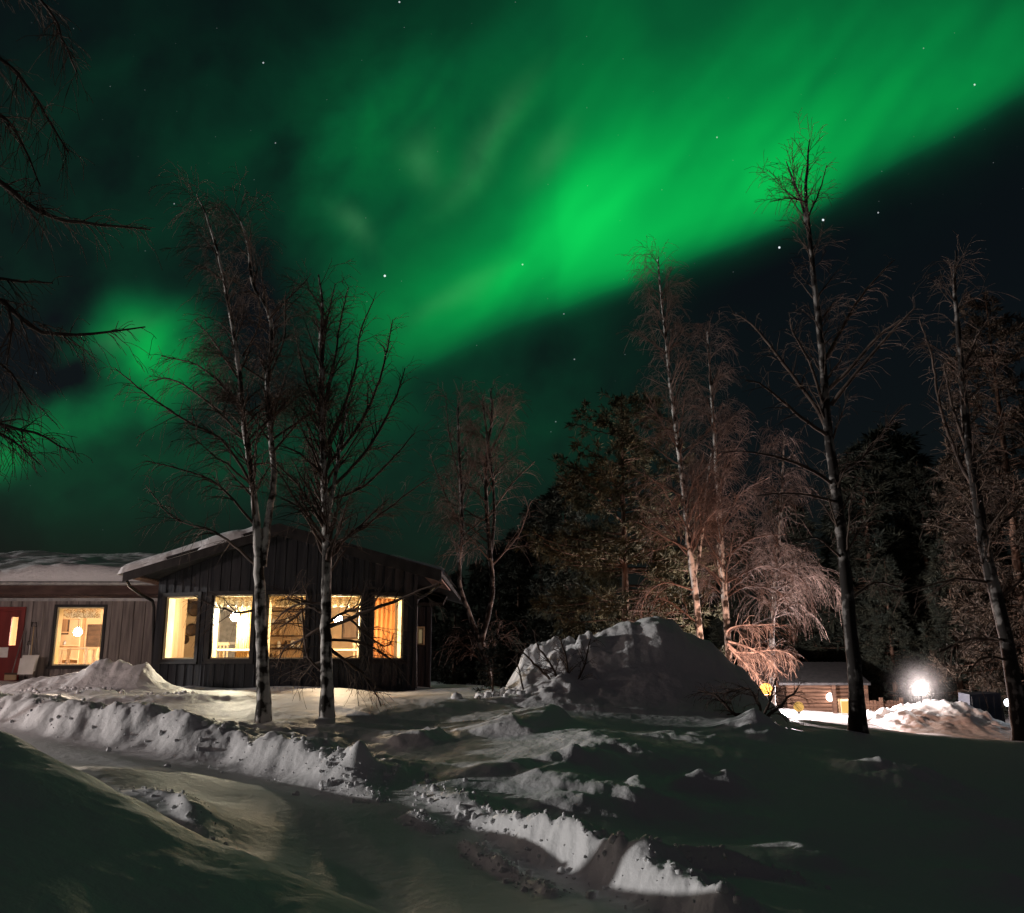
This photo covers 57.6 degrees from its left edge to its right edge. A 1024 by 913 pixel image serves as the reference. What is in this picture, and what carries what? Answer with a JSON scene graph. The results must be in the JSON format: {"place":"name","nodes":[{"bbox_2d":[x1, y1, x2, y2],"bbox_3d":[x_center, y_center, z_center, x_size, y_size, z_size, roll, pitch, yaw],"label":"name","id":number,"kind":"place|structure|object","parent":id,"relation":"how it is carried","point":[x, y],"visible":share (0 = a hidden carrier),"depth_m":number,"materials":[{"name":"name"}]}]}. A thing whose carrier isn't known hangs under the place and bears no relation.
{"place":"outdoors","nodes":[
{"label":"outdoors","id":0,"kind":"place"},
{"bbox_2d":[0,671,1023,912],"bbox_3d":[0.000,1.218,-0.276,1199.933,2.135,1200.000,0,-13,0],"label":"snow ground","id":1,"kind":"structure","parent":0,"point":[878,819],"depth_m":9.73,"materials":[{"name":"white snow"}]},
{"bbox_2d":[4,631,24,679],"bbox_3d":[-13.353,5.350,25.118,0.320,1.311,0.428,0,-13,0],"label":"broom","id":2,"kind":"object","parent":1,"relation":"on","point":[10,676],"visible":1,"depth_m":24.80,"materials":[{"name":"brown wood"}]},
{"bbox_2d":[17,641,36,673],"bbox_3d":[-12.916,5.387,24.984,0.503,0.886,0.514,0,-13,0],"label":"snow shovel","id":3,"kind":"object","parent":1,"relation":"on","point":[26,665],"visible":1,"depth_m":24.74,"materials":[{"name":"white paint"}]},
{"bbox_2d":[22,622,38,670],"bbox_3d":[-12.933,5.133,25.186,0.443,1.304,0.396,0,-13,0],"label":"snow shovel","id":4,"kind":"object","parent":1,"relation":"on","point":[30,656],"visible":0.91,"depth_m":25.04,"materials":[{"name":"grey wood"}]},
{"bbox_2d":[0,0,161,490],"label":"birch tree","id":5,"kind":"object","parent":1,"relation":"on","point":[15,194],"visible":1,"depth_m":9.72,"materials":[{"name":"brown plant"}]},
{"bbox_2d":[0,658,191,693],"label":"snow pile","id":6,"kind":"object","parent":1,"relation":"on","point":[129,677],"visible":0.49,"depth_m":20.71,"materials":[{"name":"white snow"}]},
{"bbox_2d":[97,160,363,722],"bbox_3d":[-4.988,-0.478,16.494,4.795,10.464,3.274,0,-13,0],"label":"birch tree","id":7,"kind":"object","parent":1,"relation":"on","point":[263,712],"visible":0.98,"depth_m":16.62,"materials":[{"name":"brown plant"}]},
{"bbox_2d":[0,523,462,690],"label":"house","id":8,"kind":"structure","parent":1,"relation":"on","point":[137,599],"depth_m":24.06,"materials":[{"name":"brown wood"}]},
{"bbox_2d":[0,607,26,680],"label":"door","id":9,"kind":"structure","parent":8,"relation":"in","point":[8,653],"depth_m":25.54,"materials":[{"name":"red paint"}]},
{"bbox_2d":[61,619,69,634],"bbox_3d":[-14.373,5.373,29.713,0.500,0.600,0.030,0,-13,0],"label":"framed picture","id":10,"kind":"object","parent":8,"relation":"attached to","point":[65,624],"visible":0.24,"depth_m":29.70,"materials":[{"name":"brown wood"}]},
{"bbox_2d":[60,618,86,663],"bbox_3d":[-14.033,6.008,29.410,0.900,1.800,0.280,0,-13,0],"label":"shelf","id":11,"kind":"object","parent":8,"relation":"on","point":[81,641],"visible":0.38,"depth_m":29.40,"materials":[{"name":"brown wood"}]},
{"bbox_2d":[46,604,106,668],"bbox_3d":[-11.884,4.954,25.624,1.505,1.731,0.390,0,-13,0],"label":"window","id":12,"kind":"structure","parent":8,"relation":"in","point":[58,608],"depth_m":25.58,"materials":[{"name":"black glass"}]},
{"bbox_2d":[58,647,96,663],"bbox_3d":[-12.455,5.886,26.658,0.850,0.820,0.600,0,-13,0],"label":"table","id":13,"kind":"object","parent":8,"relation":"on","point":[69,649],"visible":0.64,"depth_m":26.46,"materials":[{"name":"white paint"}]},
{"bbox_2d":[74,622,81,635],"bbox_3d":[-12.558,4.701,27.030,0.220,1.005,0.220,0,-13,0],"label":"pendant lamp","id":14,"kind":"object","parent":8,"relation":"hanging from","point":[77,631],"visible":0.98,"depth_m":26.89,"materials":[{"name":"white glass"}]},
{"bbox_2d":[63,609,100,617],"bbox_3d":[-12.217,4.376,26.084,1.350,0.300,0.082,0,-13,0],"label":"curtain","id":15,"kind":"object","parent":8,"relation":"hanging from","point":[81,613],"visible":0.52,"depth_m":26.07,"materials":[{"name":"fabric"}]},
{"bbox_2d":[85,624,101,646],"bbox_3d":[-13.306,5.695,29.640,0.450,0.700,0.030,0,-13,0],"label":"framed picture","id":16,"kind":"object","parent":8,"relation":"attached to","point":[93,637],"visible":0.99,"depth_m":29.64,"materials":[{"name":"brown wood"}]},
{"bbox_2d":[155,592,202,663],"bbox_3d":[-8.440,4.403,23.917,1.323,1.800,0.390,-5,-14,22],"label":"window","id":17,"kind":"structure","parent":8,"relation":"in","point":[169,599],"depth_m":23.99,"materials":[{"name":"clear glass"}]},
{"bbox_2d":[184,635,188,643],"bbox_3d":[-10.148,5.681,28.915,0.280,0.277,0.090,0,-13,0],"label":"wicker tray","id":18,"kind":"object","parent":8,"relation":"attached to","point":[186,639],"visible":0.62,"depth_m":28.93,"materials":[{"name":"brown wicker"}]},
{"bbox_2d":[185,623,195,635],"bbox_3d":[-9.944,5.391,28.980,0.400,0.396,0.090,0,-13,0],"label":"wicker tray","id":19,"kind":"object","parent":8,"relation":"attached to","point":[189,628],"visible":0.78,"depth_m":28.99,"materials":[{"name":"brown wicker"}]},
{"bbox_2d":[187,601,197,615],"bbox_3d":[-9.892,4.758,29.124,0.480,0.475,0.090,0,-13,0],"label":"wicker tray","id":20,"kind":"object","parent":8,"relation":"hanging from","point":[193,611],"visible":0.59,"depth_m":29.12,"materials":[{"name":"brown wicker"}]},
{"bbox_2d":[216,642,229,656],"bbox_3d":[-8.027,5.573,25.550,0.400,0.940,0.400,0,-13,0],"label":"chair","id":21,"kind":"object","parent":8,"relation":"on","point":[223,643],"visible":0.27,"depth_m":25.80,"materials":[{"name":"brown wood"}]},
{"bbox_2d":[217,607,237,656],"bbox_3d":[-8.465,5.753,28.985,1.500,2.100,0.058,0,-13,0],"label":"glazed door","id":22,"kind":"structure","parent":8,"relation":"attached to","point":[225,627],"depth_m":29.05,"materials":[{"name":"white paint"}]},
{"bbox_2d":[202,590,254,663],"bbox_3d":[-7.028,4.301,23.468,1.365,1.800,0.390,-3,-13,11],"label":"window","id":23,"kind":"structure","parent":8,"relation":"in","point":[213,660],"depth_m":23.37,"materials":[{"name":"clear glass"}]},
{"bbox_2d":[216,649,248,656],"bbox_3d":[-7.322,5.505,24.797,1.200,0.740,0.800,0,-13,0],"label":"table","id":24,"kind":"object","parent":8,"relation":"on","point":[221,652],"visible":0.16,"depth_m":24.48,"materials":[{"name":"white wood"}]},
{"bbox_2d":[218,597,251,606],"bbox_3d":[-7.165,3.707,23.878,1.000,0.300,0.082,0,-13,0],"label":"curtain","id":25,"kind":"object","parent":8,"relation":"hanging from","point":[242,601],"visible":0.54,"depth_m":23.87,"materials":[{"name":"fabric"}]},
{"bbox_2d":[231,607,238,620],"bbox_3d":[-7.176,3.788,24.212,0.220,0.971,0.220,0,-13,0],"label":"pendant lamp","id":26,"kind":"object","parent":8,"relation":"hanging from","point":[234,617],"visible":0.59,"depth_m":24.05,"materials":[{"name":"white glass"}]},
{"bbox_2d":[235,605,251,656],"bbox_3d":[-7.152,4.726,24.775,0.350,2.250,0.082,0,-13,0],"label":"curtain","id":27,"kind":"object","parent":8,"relation":"hanging from","point":[243,634],"visible":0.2,"depth_m":24.78,"materials":[{"name":"white fabric"}]},
{"bbox_2d":[269,611,303,648],"bbox_3d":[-7.014,5.778,28.847,1.500,2.000,0.280,0,-13,0],"label":"shelf","id":28,"kind":"object","parent":8,"relation":"on","point":[285,635],"visible":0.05,"depth_m":28.77,"materials":[{"name":"brown wood"}]},
{"bbox_2d":[265,590,310,663],"bbox_3d":[-5.637,4.267,23.319,1.233,1.800,0.390,0,-13,0],"label":"window","id":29,"kind":"structure","parent":8,"relation":"in","point":[269,595],"depth_m":23.30,"materials":[{"name":"black glass"}]},
{"bbox_2d":[272,597,305,606],"bbox_3d":[-5.738,3.674,23.732,1.000,0.300,0.082,0,-13,0],"label":"curtain","id":30,"kind":"object","parent":8,"relation":"hanging from","point":[283,603],"visible":0.27,"depth_m":23.72,"materials":[{"name":"fabric"}]},
{"bbox_2d":[318,591,365,663],"bbox_3d":[-4.279,4.296,23.448,1.185,1.800,0.390,3,-13,-13],"label":"window","id":31,"kind":"structure","parent":8,"relation":"in","point":[354,660],"depth_m":23.37,"materials":[{"name":"black glass"}]},
{"bbox_2d":[331,597,359,606],"bbox_3d":[-4.320,3.707,23.878,0.950,0.300,0.082,0,-13,0],"label":"curtain","id":32,"kind":"object","parent":8,"relation":"hanging from","point":[339,601],"visible":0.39,"depth_m":23.87,"materials":[{"name":"fabric"}]},
{"bbox_2d":[334,649,357,650],"bbox_3d":[-4.432,5.505,24.797,1.200,0.740,0.800,0,-13,0],"label":"table","id":33,"kind":"object","parent":8,"relation":"on","point":[346,649],"visible":0.06,"depth_m":24.48,"materials":[{"name":"brown wood"}]},
{"bbox_2d":[341,616,357,638],"bbox_3d":[-5.064,5.340,29.105,0.500,0.700,0.030,0,-13,0],"label":"framed picture","id":34,"kind":"object","parent":8,"relation":"attached to","point":[350,628],"visible":0.71,"depth_m":29.08,"materials":[{"name":"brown wood"}]},
{"bbox_2d":[373,598,394,657],"bbox_3d":[-3.658,4.947,25.750,0.800,2.250,0.082,0,-13,0],"label":"curtain","id":35,"kind":"object","parent":8,"relation":"hanging from","point":[384,619],"visible":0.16,"depth_m":25.81,"materials":[{"name":"orange fabric"}]},
{"bbox_2d":[368,591,408,663],"bbox_3d":[-3.200,4.383,23.831,1.074,1.800,0.390,7,-14,-27],"label":"window","id":36,"kind":"structure","parent":8,"relation":"in","point":[402,606],"depth_m":23.85,"materials":[{"name":"black glass"}]},
{"bbox_2d":[417,627,424,646],"bbox_3d":[-2.901,5.717,29.552,0.339,0.624,0.390,0,-13,0],"label":"window","id":37,"kind":"structure","parent":8,"relation":"in","point":[419,629],"depth_m":29.48,"materials":[{"name":"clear glass"}]},
{"bbox_2d":[252,258,453,717],"bbox_3d":[-2.800,0.580,16.596,3.777,8.678,3.042,0,-13,0],"label":"birch tree","id":38,"kind":"object","parent":1,"relation":"on","point":[320,467],"visible":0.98,"depth_m":16.40,"materials":[{"name":"brown plant"}]},
{"bbox_2d":[0,685,830,912],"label":"snow crumbs","id":39,"kind":"object","parent":1,"relation":"on","point":[721,887],"visible":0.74,"depth_m":9.38,"materials":[{"name":"white snow"}]},
{"bbox_2d":[420,606,442,680],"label":"spruce tree","id":40,"kind":"object","parent":1,"relation":"on","point":[434,623],"visible":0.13,"depth_m":56.79,"materials":[{"name":"green plant"}]},
{"bbox_2d":[431,571,483,684],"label":"spruce tree","id":41,"kind":"object","parent":1,"relation":"on","point":[440,633],"visible":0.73,"depth_m":46.72,"materials":[{"name":"plant"}]},
{"bbox_2d":[449,559,497,682],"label":"spruce tree","id":42,"kind":"object","parent":1,"relation":"on","point":[475,595],"visible":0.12,"depth_m":54.21,"materials":[{"name":"green plant"}]},
{"bbox_2d":[415,376,543,686],"bbox_3d":[-0.959,2.272,28.017,4.003,9.703,3.571,0,-13,0],"label":"birch tree","id":43,"kind":"object","parent":1,"relation":"on","point":[479,637],"visible":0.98,"depth_m":28.26,"materials":[{"name":"brown plant"}]},
{"bbox_2d":[472,628,507,692],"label":"spruce sapling","id":44,"kind":"object","parent":1,"relation":"on","point":[491,653],"visible":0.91,"depth_m":18.54,"materials":[{"name":"green plant"}]},
{"bbox_2d":[457,541,524,685],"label":"spruce tree","id":45,"kind":"object","parent":1,"relation":"on","point":[484,581],"visible":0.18,"depth_m":49.41,"materials":[{"name":"green plant"}]},
{"bbox_2d":[473,526,549,684],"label":"spruce tree","id":46,"kind":"object","parent":1,"relation":"on","point":[523,571],"visible":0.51,"depth_m":45.17,"materials":[{"name":"green plant"}]},
{"bbox_2d":[501,495,574,636],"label":"spruce tree","id":47,"kind":"object","parent":1,"relation":"on","point":[530,521],"visible":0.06,"depth_m":51.89,"materials":[{"name":"green plant"}]},
{"bbox_2d":[505,628,602,689],"bbox_3d":[0.839,4.033,18.012,1.970,1.412,0.792,0,-13,0],"label":"bare shrub","id":48,"kind":"object","parent":1,"relation":"on","point":[541,669],"visible":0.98,"depth_m":18.00,"materials":[{"name":"brown plant"}]},
{"bbox_2d":[506,473,613,681],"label":"spruce tree","id":49,"kind":"object","parent":1,"relation":"on","point":[553,508],"visible":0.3,"depth_m":43.44,"materials":[{"name":"green plant"}]},
{"bbox_2d":[569,518,618,627],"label":"spruce tree","id":50,"kind":"object","parent":1,"relation":"on","point":[591,523],"visible":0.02,"depth_m":49.95,"materials":[{"name":"green plant"}]},
{"bbox_2d":[514,386,729,654],"bbox_3d":[4.294,3.181,36.424,8.199,12.491,7.949,-4,-13,16],"label":"pine tree","id":51,"kind":"object","parent":1,"relation":"on","point":[603,564],"visible":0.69,"depth_m":35.80,"materials":[{"name":"green plant"}]},
{"bbox_2d":[505,616,789,720],"bbox_3d":[2.453,4.518,19.324,6.580,2.422,7.490,0,-13,0],"label":"snow pile","id":52,"kind":"object","parent":1,"relation":"on","point":[657,665],"visible":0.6,"depth_m":18.17,"materials":[{"name":"white snow"}]},
{"bbox_2d":[629,536,713,640],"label":"spruce tree","id":53,"kind":"object","parent":1,"relation":"on","point":[688,596],"visible":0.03,"depth_m":56.78,"materials":[{"name":"green plant"}]},
{"bbox_2d":[616,235,752,638],"bbox_3d":[5.601,-0.015,30.583,4.498,16.271,3.856,0,-13,0],"label":"birch tree","id":54,"kind":"object","parent":1,"relation":"on","point":[703,519],"visible":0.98,"depth_m":30.50,"materials":[{"name":"brown plant"}]},
{"bbox_2d":[679,523,745,645],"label":"spruce tree","id":55,"kind":"object","parent":1,"relation":"on","point":[709,617],"visible":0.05,"depth_m":58.97,"materials":[{"name":"green plant"}]},
{"bbox_2d":[664,310,820,701],"bbox_3d":[7.851,1.681,31.324,5.295,13.788,4.072,0,-13,0],"label":"birch tree","id":56,"kind":"object","parent":1,"relation":"on","point":[722,580],"visible":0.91,"depth_m":31.04,"materials":[{"name":"brown plant"}]},
{"bbox_2d":[684,671,816,722],"bbox_3d":[4.299,4.443,16.731,2.338,1.205,1.106,-4,-13,17],"label":"bare shrub","id":57,"kind":"object","parent":1,"relation":"on","point":[736,690],"visible":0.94,"depth_m":16.73,"materials":[{"name":"brown plant"}]},
{"bbox_2d":[703,516,807,675],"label":"spruce tree","id":58,"kind":"object","parent":1,"relation":"on","point":[717,634],"visible":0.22,"depth_m":53.04,"materials":[{"name":"plant"}]},
{"bbox_2d":[735,417,841,705],"bbox_3d":[10.093,3.876,33.897,3.677,11.073,3.587,-6,-14,24],"label":"birch tree","id":59,"kind":"object","parent":1,"relation":"on","point":[789,547],"visible":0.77,"depth_m":34.00,"materials":[{"name":"brown plant"}]},
{"bbox_2d":[736,495,845,687],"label":"spruce tree","id":60,"kind":"object","parent":1,"relation":"on","point":[798,647],"visible":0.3,"depth_m":51.05,"materials":[{"name":"green plant"}]},
{"bbox_2d":[793,702,803,713],"bbox_3d":[10.706,9.527,34.753,0.380,0.745,0.380,0,-13,0],"label":"yard lamp","id":61,"kind":"object","parent":1,"relation":"on","point":[800,706],"visible":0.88,"depth_m":34.67,"materials":[{"name":"yellow glass"}]},
{"bbox_2d":[752,662,870,712],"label":"log cabin","id":62,"kind":"object","parent":1,"relation":"on","point":[826,687],"visible":0.59,"depth_m":40.70,"materials":[{"name":"brown wood"}]},
{"bbox_2d":[841,701,847,712],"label":"door","id":63,"kind":"structure","parent":62,"relation":"in","point":[844,704],"depth_m":40.69,"materials":[{"name":"yellow wood"}]},
{"bbox_2d":[718,110,932,733],"bbox_3d":[5.872,-0.998,18.125,4.084,12.713,2.953,0,-13,0],"label":"birch tree","id":64,"kind":"object","parent":1,"relation":"on","point":[857,716],"visible":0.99,"depth_m":17.93,"materials":[{"name":"brown plant"}]},
{"bbox_2d":[799,525,860,661],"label":"spruce tree","id":65,"kind":"object","parent":1,"relation":"on","point":[825,552],"visible":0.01,"depth_m":60.16,"materials":[{"name":"green plant"}]},
{"bbox_2d":[865,697,903,711],"bbox_3d":[15.304,10.503,38.577,1.802,1.012,0.170,0,-13,0],"label":"board fence","id":66,"kind":"object","parent":1,"relation":"on","point":[878,705],"visible":0.33,"depth_m":38.65,"materials":[{"name":"brown wood"}]},
{"bbox_2d":[801,439,976,703],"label":"spruce tree","id":67,"kind":"object","parent":1,"relation":"on","point":[883,539],"visible":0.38,"depth_m":49.22,"materials":[{"name":"green plant"}]},
{"bbox_2d":[860,557,935,709],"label":"spruce tree","id":68,"kind":"object","parent":1,"relation":"on","point":[885,635],"visible":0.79,"depth_m":44.67,"materials":[{"name":"green plant"}]},
{"bbox_2d":[828,420,970,667],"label":"spruce tree","id":69,"kind":"object","parent":1,"relation":"on","point":[901,444],"visible":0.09,"depth_m":56.20,"materials":[{"name":"green plant"}]},
{"bbox_2d":[824,699,1010,740],"bbox_3d":[13.714,8.640,30.566,6.720,1.314,12.960,0,-13,0],"label":"snow pile","id":70,"kind":"object","parent":1,"relation":"on","point":[959,719],"visible":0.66,"depth_m":29.06,"materials":[{"name":"white snow"}]},
{"bbox_2d":[863,461,1003,696],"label":"spruce tree","id":71,"kind":"object","parent":1,"relation":"on","point":[913,478],"visible":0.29,"depth_m":49.96,"materials":[{"name":"green plant"}]},
{"bbox_2d":[885,231,1023,740],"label":"birch tree","id":72,"kind":"object","parent":1,"relation":"on","point":[1008,658],"visible":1,"depth_m":19.22,"materials":[{"name":"brown plant"}]},
{"bbox_2d":[907,533,1008,717],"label":"spruce tree","id":73,"kind":"object","parent":1,"relation":"on","point":[937,634],"visible":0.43,"depth_m":43.12,"materials":[{"name":"green plant"}]},
{"bbox_2d":[933,449,1003,664],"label":"spruce tree","id":74,"kind":"object","parent":1,"relation":"on","point":[951,478],"visible":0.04,"depth_m":58.14,"materials":[{"name":"green plant"}]},
{"bbox_2d":[920,290,1023,707],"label":"pine tree","id":75,"kind":"object","parent":1,"relation":"on","point":[982,606],"visible":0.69,"depth_m":37.44,"materials":[{"name":"brown plant"}]},
{"bbox_2d":[958,691,1005,722],"bbox_3d":[16.261,8.944,32.311,1.221,1.540,1.022,0,-13,0],"label":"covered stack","id":76,"kind":"object","parent":1,"relation":"on","point":[993,708],"visible":0.46,"depth_m":31.99,"materials":[{"name":"black plastic"}]},
{"bbox_2d":[963,525,1023,690],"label":"spruce tree","id":77,"kind":"object","parent":1,"relation":"on","point":[1003,553],"visible":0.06,"depth_m":51.23,"materials":[{"name":"green plant"}]},
{"bbox_2d":[0,0,1023,666],"label":"sky","id":78,"kind":"structure","parent":0,"point":[485,168],"materials":[{"name":"green"}]}
]}

